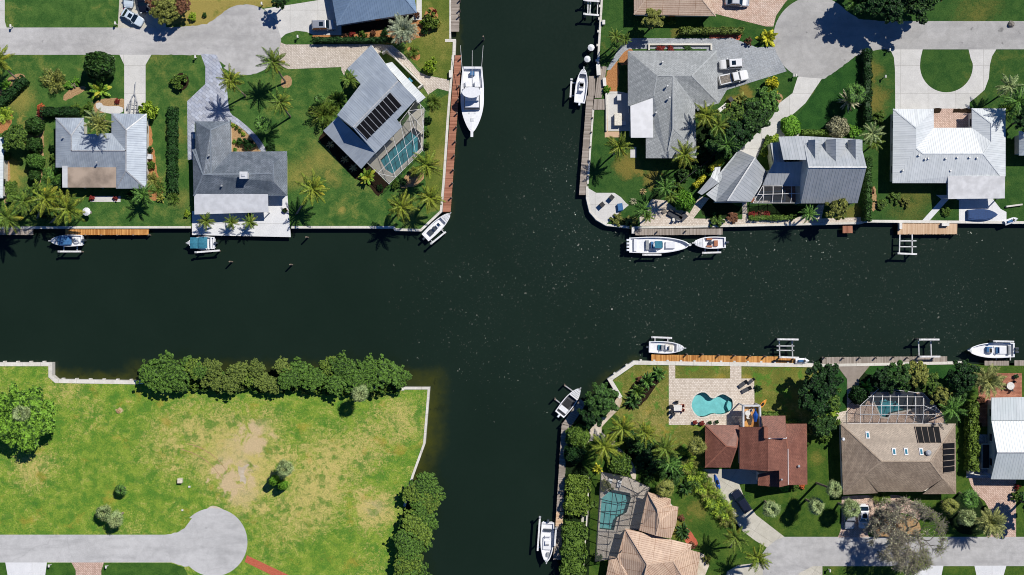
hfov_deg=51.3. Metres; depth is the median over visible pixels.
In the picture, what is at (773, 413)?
hedge
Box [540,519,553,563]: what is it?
motor boat
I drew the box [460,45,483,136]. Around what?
sport fishing boat
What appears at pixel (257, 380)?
mangrove tree
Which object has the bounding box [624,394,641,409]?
paddle leaf plant
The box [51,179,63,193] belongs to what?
shrub
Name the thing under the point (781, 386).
lawn
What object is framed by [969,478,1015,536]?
driveway
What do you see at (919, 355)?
lift
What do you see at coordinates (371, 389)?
mangrove tree
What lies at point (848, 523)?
parked car
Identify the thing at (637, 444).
shrub
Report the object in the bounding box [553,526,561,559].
dock
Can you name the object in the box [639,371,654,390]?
paddle leaf plant
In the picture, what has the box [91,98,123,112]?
planting bed
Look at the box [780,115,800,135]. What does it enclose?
shrub
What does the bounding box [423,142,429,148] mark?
shrub
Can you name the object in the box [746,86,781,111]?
broadleaf tree
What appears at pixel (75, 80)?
shrub
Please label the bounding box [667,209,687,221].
outdoor sofa
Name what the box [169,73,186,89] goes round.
shrub
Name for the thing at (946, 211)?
shrub
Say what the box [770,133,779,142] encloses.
shrub
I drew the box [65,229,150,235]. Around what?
dock
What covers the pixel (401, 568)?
mangrove tree
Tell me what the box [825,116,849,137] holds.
shrub
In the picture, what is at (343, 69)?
path
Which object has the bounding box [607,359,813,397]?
seawall
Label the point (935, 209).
path
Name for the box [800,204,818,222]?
coconut palm
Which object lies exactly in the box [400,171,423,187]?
planting bed
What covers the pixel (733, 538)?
coconut palm
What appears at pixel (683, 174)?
shrub
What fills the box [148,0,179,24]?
broadleaf tree
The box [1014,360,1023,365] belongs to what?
dock
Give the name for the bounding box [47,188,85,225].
coconut palm
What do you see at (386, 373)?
mangrove tree
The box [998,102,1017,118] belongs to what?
clump palm
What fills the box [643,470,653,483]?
shrub
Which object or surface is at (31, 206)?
shrub
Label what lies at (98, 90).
banana plant
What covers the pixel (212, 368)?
mangrove tree
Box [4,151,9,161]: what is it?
shrub
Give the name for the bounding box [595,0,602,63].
seawall
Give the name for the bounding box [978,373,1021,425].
patio
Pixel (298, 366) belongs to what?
mangrove tree
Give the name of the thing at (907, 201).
shrub
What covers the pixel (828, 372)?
broadleaf tree
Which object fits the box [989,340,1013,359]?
lift
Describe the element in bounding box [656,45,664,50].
shrub
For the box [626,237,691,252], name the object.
motor boat
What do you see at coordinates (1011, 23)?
drain cover
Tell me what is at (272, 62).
coconut palm
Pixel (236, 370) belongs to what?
mangrove tree
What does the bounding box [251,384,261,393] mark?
shrub
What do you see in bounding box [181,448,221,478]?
track
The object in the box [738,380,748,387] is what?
sun lounger
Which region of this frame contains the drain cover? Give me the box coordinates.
[1008,21,1014,26]
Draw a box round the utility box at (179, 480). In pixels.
[177,478,182,482]
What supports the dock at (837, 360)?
in the water
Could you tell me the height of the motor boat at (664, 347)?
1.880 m
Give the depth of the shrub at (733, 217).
199.48 m
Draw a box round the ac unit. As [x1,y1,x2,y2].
[147,154,152,159]
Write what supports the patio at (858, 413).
on the lawn southeast
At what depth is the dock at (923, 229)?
200.05 m
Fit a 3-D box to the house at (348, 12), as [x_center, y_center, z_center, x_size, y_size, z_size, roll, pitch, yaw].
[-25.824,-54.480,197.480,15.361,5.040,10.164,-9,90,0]
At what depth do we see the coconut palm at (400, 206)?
192.46 m
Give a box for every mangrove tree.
[136,359,162,388]
[149,350,178,381]
[152,377,173,393]
[166,362,189,390]
[173,380,189,393]
[178,355,197,381]
[183,357,204,380]
[192,362,208,378]
[197,370,215,387]
[202,358,222,379]
[206,371,222,393]
[220,374,239,394]
[226,361,246,382]
[239,370,254,386]
[241,360,249,373]
[246,358,265,377]
[253,372,268,389]
[260,374,278,392]
[265,377,282,394]
[272,356,291,373]
[277,368,297,389]
[286,369,304,386]
[288,356,310,383]
[300,365,324,391]
[313,366,325,384]
[316,366,330,382]
[319,356,335,375]
[323,374,346,397]
[327,349,351,378]
[336,374,351,392]
[339,359,361,380]
[345,369,368,390]
[351,385,373,392]
[358,353,378,376]
[359,367,377,388]
[370,353,403,391]
[390,527,412,548]
[391,365,412,388]
[393,555,412,574]
[396,550,418,564]
[397,538,415,555]
[398,518,404,529]
[398,554,423,573]
[400,545,414,557]
[401,482,420,502]
[401,508,410,524]
[401,509,424,534]
[402,544,422,560]
[403,568,417,574]
[409,477,427,497]
[409,494,429,513]
[411,505,426,521]
[411,535,424,552]
[412,536,432,551]
[413,522,433,545]
[416,471,437,493]
[416,561,428,574]
[419,490,440,507]
[422,497,438,513]
[422,512,438,528]
[423,486,445,509]
[424,482,440,496]
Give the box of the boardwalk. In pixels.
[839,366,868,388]
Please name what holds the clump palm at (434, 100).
on the lawn at (431, 43)
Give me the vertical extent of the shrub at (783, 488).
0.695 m
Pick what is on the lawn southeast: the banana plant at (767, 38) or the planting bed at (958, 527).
the planting bed at (958, 527)
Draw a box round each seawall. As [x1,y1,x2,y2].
[0,226,191,228]
[0,361,139,383]
[291,55,454,231]
[403,387,429,506]
[445,39,455,55]
[449,0,450,38]
[586,186,606,225]
[587,109,593,183]
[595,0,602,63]
[606,222,860,228]
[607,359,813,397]
[821,361,961,366]
[860,220,1023,223]
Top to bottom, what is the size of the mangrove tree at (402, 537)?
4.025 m
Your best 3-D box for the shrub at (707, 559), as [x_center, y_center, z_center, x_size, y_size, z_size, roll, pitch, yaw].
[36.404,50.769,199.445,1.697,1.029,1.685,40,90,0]
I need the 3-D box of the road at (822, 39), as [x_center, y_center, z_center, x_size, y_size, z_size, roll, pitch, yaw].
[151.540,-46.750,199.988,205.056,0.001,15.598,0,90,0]
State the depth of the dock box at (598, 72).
199.22 m
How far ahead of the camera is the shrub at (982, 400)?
199.43 m
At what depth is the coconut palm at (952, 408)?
194.06 m
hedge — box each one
[0,75,30,106]
[5,180,17,202]
[40,106,81,117]
[166,106,179,193]
[311,36,392,43]
[558,520,587,574]
[562,474,591,515]
[679,26,744,35]
[692,174,706,187]
[708,157,724,171]
[748,214,789,220]
[759,134,771,155]
[761,411,786,416]
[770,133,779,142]
[786,419,801,423]
[801,129,828,136]
[861,48,872,125]
[861,156,872,221]
[963,400,980,471]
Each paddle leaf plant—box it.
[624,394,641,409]
[627,382,646,400]
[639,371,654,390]
[651,366,666,382]
[667,464,683,479]
[675,522,689,540]
[679,478,692,495]
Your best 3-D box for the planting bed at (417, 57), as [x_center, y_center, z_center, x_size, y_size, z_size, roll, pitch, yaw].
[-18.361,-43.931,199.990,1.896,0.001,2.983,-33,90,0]
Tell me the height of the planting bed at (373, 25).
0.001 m
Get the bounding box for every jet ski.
[795,358,808,362]
[1004,217,1017,224]
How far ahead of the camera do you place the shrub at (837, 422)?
199.34 m
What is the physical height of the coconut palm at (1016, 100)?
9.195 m
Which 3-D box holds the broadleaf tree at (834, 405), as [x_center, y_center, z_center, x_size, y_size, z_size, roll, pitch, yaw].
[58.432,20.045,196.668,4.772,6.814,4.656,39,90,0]
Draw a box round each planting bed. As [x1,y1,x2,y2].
[0,74,25,94]
[0,109,12,132]
[4,160,10,203]
[34,109,43,183]
[63,86,85,100]
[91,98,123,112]
[148,147,162,200]
[149,124,152,145]
[177,73,188,90]
[231,122,259,151]
[281,75,291,87]
[313,7,437,43]
[318,131,388,195]
[341,14,417,32]
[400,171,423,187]
[407,47,419,59]
[561,415,596,574]
[606,61,618,90]
[614,191,663,225]
[618,49,632,64]
[624,447,682,476]
[625,373,663,409]
[684,528,697,546]
[688,101,777,170]
[693,463,739,529]
[701,200,741,218]
[709,34,741,39]
[749,204,808,217]
[851,369,959,425]
[869,515,920,536]
[871,186,876,210]
[934,108,941,112]
[946,495,985,534]
[953,108,970,112]
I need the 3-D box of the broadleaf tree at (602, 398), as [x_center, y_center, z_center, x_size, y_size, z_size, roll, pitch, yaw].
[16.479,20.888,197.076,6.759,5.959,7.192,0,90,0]
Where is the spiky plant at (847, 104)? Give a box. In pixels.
[837,89,861,110]
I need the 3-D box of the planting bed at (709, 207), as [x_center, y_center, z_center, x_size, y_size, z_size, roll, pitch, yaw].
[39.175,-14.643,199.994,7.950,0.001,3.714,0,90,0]
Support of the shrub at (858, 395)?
on the planting bed at (864, 377)
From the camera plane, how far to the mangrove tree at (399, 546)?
196.36 m
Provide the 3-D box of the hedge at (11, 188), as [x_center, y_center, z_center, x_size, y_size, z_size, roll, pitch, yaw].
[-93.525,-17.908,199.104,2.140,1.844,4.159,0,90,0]
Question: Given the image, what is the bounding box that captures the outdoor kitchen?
[614,113,621,125]
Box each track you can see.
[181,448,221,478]
[188,443,226,470]
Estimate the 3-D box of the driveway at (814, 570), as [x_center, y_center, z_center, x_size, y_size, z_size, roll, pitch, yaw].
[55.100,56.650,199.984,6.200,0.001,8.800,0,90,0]
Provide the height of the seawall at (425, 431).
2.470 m
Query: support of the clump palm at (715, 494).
on the planting bed at (728, 526)
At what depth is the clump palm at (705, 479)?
198.91 m
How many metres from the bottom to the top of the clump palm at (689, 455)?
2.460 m
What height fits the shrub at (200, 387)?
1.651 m
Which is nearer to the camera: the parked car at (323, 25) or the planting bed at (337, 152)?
the parked car at (323, 25)
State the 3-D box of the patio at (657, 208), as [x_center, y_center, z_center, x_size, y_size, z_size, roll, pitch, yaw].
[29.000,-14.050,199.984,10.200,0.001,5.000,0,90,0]
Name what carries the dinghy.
on the patio at (965, 205)
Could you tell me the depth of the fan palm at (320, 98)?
196.78 m
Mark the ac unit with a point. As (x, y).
(149, 156)
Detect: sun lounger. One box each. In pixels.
[617,477,621,487]
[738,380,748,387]
[741,386,751,392]
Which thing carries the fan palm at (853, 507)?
on the lawn at (794, 517)
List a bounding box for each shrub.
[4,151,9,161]
[21,188,35,199]
[24,116,45,135]
[25,137,43,153]
[25,152,45,169]
[27,202,40,216]
[28,170,41,181]
[32,183,43,193]
[37,103,45,110]
[39,208,51,221]
[49,144,55,150]
[49,155,55,162]
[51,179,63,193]
[63,80,72,88]
[71,76,80,85]
[71,103,83,114]
[82,51,115,82]
[82,101,93,112]
[137,101,159,119]
[147,161,154,168]
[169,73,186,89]
[184,209,190,217]
[186,378,200,390]
[188,12,195,20]
[195,379,206,391]
[236,138,242,145]
[237,383,250,391]
[241,138,255,150]
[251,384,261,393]
[265,142,275,150]
[268,474,279,485]
[278,480,287,489]
[287,385,299,392]
[300,381,310,395]
[317,384,327,395]
[341,388,349,397]
[349,31,355,36]
[358,30,367,37]
[369,385,380,398]
[375,387,384,395]
[380,383,393,394]
[381,27,388,36]
[390,385,401,394]
[392,179,399,189]
[400,178,406,185]
[408,166,417,176]
[420,28,427,33]
[422,56,436,73]
[422,129,429,136]
[423,8,438,29]
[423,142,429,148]
[424,116,431,123]
[432,16,441,27]
[564,444,586,464]
[565,424,590,448]
[593,552,602,561]
[600,479,613,491]
[603,85,610,92]
[607,452,632,476]
[609,213,622,226]
[619,429,633,446]
[623,215,636,228]
[628,441,641,453]
[630,433,644,450]
[634,447,648,462]
[642,438,654,451]
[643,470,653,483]
[646,460,659,474]
[655,464,667,479]
[655,478,673,496]
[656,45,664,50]
[666,474,679,486]
[667,17,675,24]
[668,45,673,50]
[669,467,684,477]
[672,189,695,211]
[672,453,687,467]
[673,182,683,192]
[676,169,688,182]
[677,514,684,520]
[684,45,692,50]
[687,157,698,169]
[689,541,695,548]
[691,165,704,176]
[696,133,702,144]
[696,142,704,157]
[700,163,711,175]
[702,555,710,564]
[709,212,724,226]
[715,150,725,161]
[726,211,738,223]
[740,96,753,108]
[744,37,751,45]
[748,211,757,215]
[755,385,761,391]
[765,76,778,91]
[779,485,788,491]
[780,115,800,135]
[788,213,796,221]
[791,485,798,490]
[807,425,814,435]
[818,431,831,441]
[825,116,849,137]
[834,419,841,425]
[848,124,861,138]
[848,385,869,404]
[873,110,885,123]
[877,198,888,209]
[887,192,900,204]
[899,197,910,207]
[941,206,950,215]
[976,396,985,404]
[1010,488,1021,501]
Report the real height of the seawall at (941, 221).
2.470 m
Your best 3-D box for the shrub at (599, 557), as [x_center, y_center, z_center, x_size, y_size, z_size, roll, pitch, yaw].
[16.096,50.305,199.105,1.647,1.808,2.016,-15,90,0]
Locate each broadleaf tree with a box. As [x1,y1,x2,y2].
[0,383,57,453]
[1,124,27,150]
[145,0,155,9]
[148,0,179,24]
[174,0,190,14]
[271,0,288,9]
[577,403,606,428]
[584,382,619,417]
[641,8,664,29]
[643,442,662,464]
[704,128,725,150]
[722,101,746,121]
[723,118,753,149]
[739,100,772,133]
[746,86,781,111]
[798,381,832,416]
[802,361,844,400]
[808,410,836,436]
[824,198,847,219]
[826,388,841,410]
[826,409,838,416]
[853,0,885,16]
[871,0,912,23]
[871,365,895,393]
[886,360,912,392]
[901,360,928,387]
[902,0,942,24]
[918,371,942,394]
[929,386,952,407]
[946,359,981,396]
[949,386,966,405]
[1011,109,1023,131]
[1018,492,1023,511]
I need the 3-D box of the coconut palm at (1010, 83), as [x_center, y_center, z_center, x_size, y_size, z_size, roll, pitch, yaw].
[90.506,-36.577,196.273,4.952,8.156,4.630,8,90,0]
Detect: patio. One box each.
[91,196,119,201]
[192,195,290,236]
[368,109,423,182]
[588,188,627,222]
[597,473,648,560]
[605,111,620,136]
[607,91,629,130]
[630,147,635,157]
[640,199,692,225]
[669,365,754,425]
[751,185,795,201]
[848,392,943,422]
[934,109,968,127]
[947,184,1005,220]
[966,434,990,477]
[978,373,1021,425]
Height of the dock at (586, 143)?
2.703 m
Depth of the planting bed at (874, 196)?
199.99 m
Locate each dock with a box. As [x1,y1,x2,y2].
[0,229,33,234]
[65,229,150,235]
[443,55,461,211]
[451,0,460,31]
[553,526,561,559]
[555,511,563,525]
[556,425,569,511]
[561,399,583,425]
[579,96,593,194]
[588,76,594,95]
[593,99,604,109]
[595,66,606,97]
[635,228,722,234]
[651,353,795,362]
[821,356,946,363]
[842,226,852,232]
[897,223,957,235]
[984,361,1008,365]
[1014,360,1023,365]
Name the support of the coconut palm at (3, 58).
on the planting bed at (12, 79)
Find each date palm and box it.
[386,13,418,44]
[973,364,1006,398]
[973,506,1006,538]
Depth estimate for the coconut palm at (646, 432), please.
193.09 m
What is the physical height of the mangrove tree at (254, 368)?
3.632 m
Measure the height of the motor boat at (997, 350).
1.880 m
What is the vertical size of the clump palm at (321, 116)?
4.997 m
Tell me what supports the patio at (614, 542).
on the lawn southeast
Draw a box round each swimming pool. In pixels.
[378,125,421,174]
[598,489,631,531]
[690,391,733,417]
[871,393,915,418]
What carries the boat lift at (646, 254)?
in the water
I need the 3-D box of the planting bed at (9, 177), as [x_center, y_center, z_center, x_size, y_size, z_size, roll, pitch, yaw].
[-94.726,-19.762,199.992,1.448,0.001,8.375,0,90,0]
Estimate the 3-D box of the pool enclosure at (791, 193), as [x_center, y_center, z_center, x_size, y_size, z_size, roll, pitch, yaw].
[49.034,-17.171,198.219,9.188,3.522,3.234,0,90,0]
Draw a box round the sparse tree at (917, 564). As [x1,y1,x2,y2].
[863,496,948,574]
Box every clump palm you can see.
[0,78,11,91]
[0,106,13,123]
[38,68,66,93]
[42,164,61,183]
[147,171,163,187]
[150,180,164,194]
[168,193,180,204]
[308,98,334,127]
[324,101,338,117]
[326,90,346,109]
[407,45,419,58]
[428,92,442,110]
[677,448,696,468]
[681,456,700,474]
[683,462,705,481]
[690,466,708,488]
[695,472,713,495]
[698,480,718,501]
[703,488,724,507]
[705,494,727,514]
[710,500,733,522]
[717,504,737,527]
[872,492,890,504]
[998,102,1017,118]
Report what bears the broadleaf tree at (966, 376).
on the lawn at (942, 370)
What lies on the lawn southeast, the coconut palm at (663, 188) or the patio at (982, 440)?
the patio at (982, 440)
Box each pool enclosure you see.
[368,101,424,185]
[594,470,649,561]
[750,186,800,203]
[856,386,944,422]
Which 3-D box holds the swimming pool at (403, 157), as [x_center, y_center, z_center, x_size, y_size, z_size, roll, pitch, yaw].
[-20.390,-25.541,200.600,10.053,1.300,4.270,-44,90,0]
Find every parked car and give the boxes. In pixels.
[120,8,144,26]
[123,0,134,7]
[137,0,149,13]
[312,19,336,30]
[718,70,748,85]
[719,58,742,69]
[724,0,749,7]
[731,489,751,513]
[843,510,855,528]
[857,503,868,527]
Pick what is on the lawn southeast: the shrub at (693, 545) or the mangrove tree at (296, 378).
the shrub at (693, 545)
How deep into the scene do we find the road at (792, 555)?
199.99 m
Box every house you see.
[0,137,7,197]
[55,113,148,188]
[192,121,287,213]
[323,45,425,168]
[332,0,416,25]
[606,492,699,574]
[628,50,717,157]
[634,0,715,16]
[698,136,866,203]
[705,416,806,486]
[839,423,955,494]
[890,108,1005,198]
[987,397,1023,478]
[1015,131,1023,155]
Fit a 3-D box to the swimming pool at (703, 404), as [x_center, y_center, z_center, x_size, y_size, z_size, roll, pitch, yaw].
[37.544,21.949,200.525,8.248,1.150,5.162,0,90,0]
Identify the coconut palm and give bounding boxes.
[0,45,16,78]
[0,201,23,234]
[8,187,37,215]
[27,176,62,218]
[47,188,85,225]
[83,107,109,128]
[83,111,113,138]
[131,183,153,207]
[197,212,215,231]
[216,63,245,96]
[224,213,239,230]
[241,213,257,229]
[255,47,289,82]
[266,87,293,117]
[294,168,329,214]
[339,70,359,88]
[387,189,419,223]
[411,149,442,180]
[414,184,445,213]
[588,431,623,464]
[604,132,633,161]
[606,27,624,43]
[608,414,637,442]
[609,42,619,52]
[619,33,631,46]
[632,420,658,448]
[634,201,652,217]
[641,210,655,222]
[652,433,681,463]
[654,176,677,197]
[657,454,682,474]
[663,189,679,203]
[671,139,699,169]
[693,101,721,128]
[705,110,729,136]
[714,134,739,159]
[722,521,749,552]
[742,543,771,572]
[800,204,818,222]
[845,0,866,14]
[859,121,885,144]
[865,135,885,152]
[939,395,967,422]
[995,73,1022,96]
[998,83,1023,117]
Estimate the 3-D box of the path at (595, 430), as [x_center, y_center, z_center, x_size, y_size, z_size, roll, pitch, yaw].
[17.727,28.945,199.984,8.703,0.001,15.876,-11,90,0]
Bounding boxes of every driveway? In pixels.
[0,0,6,28]
[5,562,46,574]
[71,562,103,574]
[118,0,165,27]
[120,55,150,113]
[187,54,229,159]
[265,0,340,37]
[279,43,382,68]
[703,469,783,546]
[707,38,785,103]
[711,0,786,25]
[727,564,762,574]
[740,77,820,157]
[799,566,821,574]
[838,495,921,536]
[891,49,995,108]
[916,566,942,574]
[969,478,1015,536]
[975,566,1005,574]
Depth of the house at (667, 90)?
196.33 m
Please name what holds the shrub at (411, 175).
on the planting bed at (412, 181)
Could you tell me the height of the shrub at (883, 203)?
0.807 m
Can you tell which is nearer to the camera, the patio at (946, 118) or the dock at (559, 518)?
the patio at (946, 118)
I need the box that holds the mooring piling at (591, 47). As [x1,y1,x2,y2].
[588,44,594,51]
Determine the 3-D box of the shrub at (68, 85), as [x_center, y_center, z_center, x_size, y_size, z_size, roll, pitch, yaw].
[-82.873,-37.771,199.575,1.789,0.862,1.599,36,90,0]
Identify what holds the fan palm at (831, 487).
on the lawn at (794, 517)
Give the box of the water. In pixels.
[0,0,1023,574]
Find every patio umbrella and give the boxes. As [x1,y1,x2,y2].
[82,208,91,215]
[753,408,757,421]
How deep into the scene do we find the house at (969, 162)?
196.47 m
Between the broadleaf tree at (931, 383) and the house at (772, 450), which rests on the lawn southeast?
the house at (772, 450)
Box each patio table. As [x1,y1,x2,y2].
[617,203,622,210]
[674,405,681,410]
[1007,382,1014,389]
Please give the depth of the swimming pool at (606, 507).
201.15 m
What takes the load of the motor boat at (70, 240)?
on the boat lift at (64, 251)
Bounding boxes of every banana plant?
[88,81,111,99]
[156,194,164,202]
[358,168,375,185]
[592,463,602,473]
[733,92,746,105]
[755,29,777,46]
[860,378,873,392]
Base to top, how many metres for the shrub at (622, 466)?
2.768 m
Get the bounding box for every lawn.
[0,563,186,574]
[170,0,274,25]
[404,0,452,212]
[613,365,821,467]
[742,425,841,536]
[797,54,862,130]
[825,367,846,411]
[865,365,958,391]
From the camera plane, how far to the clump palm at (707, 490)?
199.07 m
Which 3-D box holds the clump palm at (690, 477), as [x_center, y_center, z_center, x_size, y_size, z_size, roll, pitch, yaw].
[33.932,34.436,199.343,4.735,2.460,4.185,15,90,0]
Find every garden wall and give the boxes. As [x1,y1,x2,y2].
[382,48,423,89]
[582,480,588,570]
[605,91,606,130]
[648,43,711,49]
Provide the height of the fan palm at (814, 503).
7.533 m
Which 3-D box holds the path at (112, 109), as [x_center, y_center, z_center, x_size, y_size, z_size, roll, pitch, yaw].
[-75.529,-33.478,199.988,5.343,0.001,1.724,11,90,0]
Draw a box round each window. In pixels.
[989,433,992,441]
[989,457,992,465]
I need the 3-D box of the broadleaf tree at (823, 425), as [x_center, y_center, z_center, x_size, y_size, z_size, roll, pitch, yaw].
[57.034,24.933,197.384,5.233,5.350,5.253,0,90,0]
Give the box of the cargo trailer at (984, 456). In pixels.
[978,437,989,468]
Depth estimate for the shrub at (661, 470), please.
198.72 m
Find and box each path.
[96,102,122,113]
[229,110,265,150]
[245,555,287,574]
[341,45,372,74]
[373,44,448,94]
[417,0,421,19]
[581,490,588,571]
[588,398,635,478]
[606,38,709,69]
[689,196,860,224]
[697,553,708,574]
[742,203,747,217]
[778,131,799,136]
[836,389,850,422]
[923,195,948,219]
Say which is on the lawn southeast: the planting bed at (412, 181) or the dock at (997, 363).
the dock at (997, 363)
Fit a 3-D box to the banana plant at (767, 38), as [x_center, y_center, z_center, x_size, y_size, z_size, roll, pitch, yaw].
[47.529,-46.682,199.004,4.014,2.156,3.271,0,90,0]
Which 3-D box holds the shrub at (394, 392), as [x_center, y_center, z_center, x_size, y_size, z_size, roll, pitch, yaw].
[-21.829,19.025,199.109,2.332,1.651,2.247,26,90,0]
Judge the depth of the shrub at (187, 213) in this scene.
199.33 m
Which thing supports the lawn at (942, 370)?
on the lawn southeast
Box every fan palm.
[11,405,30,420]
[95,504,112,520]
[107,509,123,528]
[115,484,127,494]
[254,114,271,134]
[276,458,294,478]
[313,92,325,103]
[351,385,368,401]
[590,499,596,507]
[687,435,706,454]
[762,500,780,517]
[805,495,823,515]
[815,479,841,497]
[837,497,861,518]
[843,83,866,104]
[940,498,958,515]
[957,507,976,526]
[958,489,979,508]
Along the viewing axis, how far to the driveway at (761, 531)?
199.98 m
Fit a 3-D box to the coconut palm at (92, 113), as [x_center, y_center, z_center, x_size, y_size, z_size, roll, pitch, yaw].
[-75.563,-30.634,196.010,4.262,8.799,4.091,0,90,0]
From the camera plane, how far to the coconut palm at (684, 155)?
192.54 m
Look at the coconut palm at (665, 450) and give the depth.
193.02 m
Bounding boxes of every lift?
[58,246,83,252]
[195,249,220,252]
[430,230,445,243]
[537,516,556,550]
[569,78,588,97]
[583,0,599,18]
[642,235,660,255]
[651,336,671,340]
[702,235,720,253]
[776,338,798,358]
[895,234,916,254]
[915,338,940,357]
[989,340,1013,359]
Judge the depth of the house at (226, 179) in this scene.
196.41 m
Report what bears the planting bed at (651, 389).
on the lawn at (781, 386)
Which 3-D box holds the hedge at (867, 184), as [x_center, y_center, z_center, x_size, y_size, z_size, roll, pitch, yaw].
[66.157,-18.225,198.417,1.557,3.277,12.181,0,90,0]
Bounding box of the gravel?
[238,464,248,483]
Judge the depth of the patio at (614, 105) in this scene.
199.98 m
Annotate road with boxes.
[0,4,280,74]
[0,508,246,574]
[762,537,1023,574]
[773,0,1023,78]
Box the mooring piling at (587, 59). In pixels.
[584,56,590,63]
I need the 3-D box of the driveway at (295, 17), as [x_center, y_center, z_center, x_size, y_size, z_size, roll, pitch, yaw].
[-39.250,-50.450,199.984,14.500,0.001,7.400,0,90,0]
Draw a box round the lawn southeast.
[561,363,1023,574]
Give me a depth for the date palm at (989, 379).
193.44 m
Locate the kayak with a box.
[715,475,719,488]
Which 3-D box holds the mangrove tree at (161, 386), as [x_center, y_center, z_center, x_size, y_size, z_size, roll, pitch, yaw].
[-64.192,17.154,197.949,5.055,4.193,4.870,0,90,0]
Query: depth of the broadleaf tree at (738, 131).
193.74 m
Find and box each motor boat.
[48,235,86,245]
[186,236,217,249]
[422,212,450,240]
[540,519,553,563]
[555,387,580,417]
[574,66,587,105]
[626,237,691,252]
[646,341,685,353]
[692,237,728,248]
[968,342,1018,357]
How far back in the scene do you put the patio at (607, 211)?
199.98 m
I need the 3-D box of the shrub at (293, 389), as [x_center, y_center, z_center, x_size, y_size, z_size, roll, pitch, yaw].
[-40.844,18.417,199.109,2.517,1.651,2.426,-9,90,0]
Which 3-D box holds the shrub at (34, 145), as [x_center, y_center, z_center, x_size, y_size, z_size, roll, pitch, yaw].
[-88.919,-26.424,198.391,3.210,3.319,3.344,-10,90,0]
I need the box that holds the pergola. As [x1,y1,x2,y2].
[754,190,785,201]
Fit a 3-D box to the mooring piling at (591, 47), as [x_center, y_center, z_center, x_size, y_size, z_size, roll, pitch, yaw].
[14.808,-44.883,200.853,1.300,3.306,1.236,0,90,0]
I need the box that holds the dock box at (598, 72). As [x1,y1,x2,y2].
[596,64,600,75]
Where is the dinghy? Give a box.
[967,209,997,219]
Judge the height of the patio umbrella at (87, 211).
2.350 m
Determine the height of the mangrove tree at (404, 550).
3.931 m
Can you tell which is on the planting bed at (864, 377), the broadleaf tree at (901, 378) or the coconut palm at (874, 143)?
the broadleaf tree at (901, 378)
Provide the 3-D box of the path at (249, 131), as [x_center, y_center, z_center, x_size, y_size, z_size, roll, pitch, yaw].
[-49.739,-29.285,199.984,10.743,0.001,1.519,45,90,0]
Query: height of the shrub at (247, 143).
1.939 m
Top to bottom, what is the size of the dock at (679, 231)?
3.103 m
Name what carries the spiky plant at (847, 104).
on the lawn at (821, 109)
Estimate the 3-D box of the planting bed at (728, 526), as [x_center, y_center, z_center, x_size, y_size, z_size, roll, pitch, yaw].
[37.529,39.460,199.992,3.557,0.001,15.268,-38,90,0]
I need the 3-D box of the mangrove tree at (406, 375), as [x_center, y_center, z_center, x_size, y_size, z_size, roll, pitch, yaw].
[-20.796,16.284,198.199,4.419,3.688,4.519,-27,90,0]
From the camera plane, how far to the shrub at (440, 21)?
198.89 m
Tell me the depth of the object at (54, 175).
199.01 m
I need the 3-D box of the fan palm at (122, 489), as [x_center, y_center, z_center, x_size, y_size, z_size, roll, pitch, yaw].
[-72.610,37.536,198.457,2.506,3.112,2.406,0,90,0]
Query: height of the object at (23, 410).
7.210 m

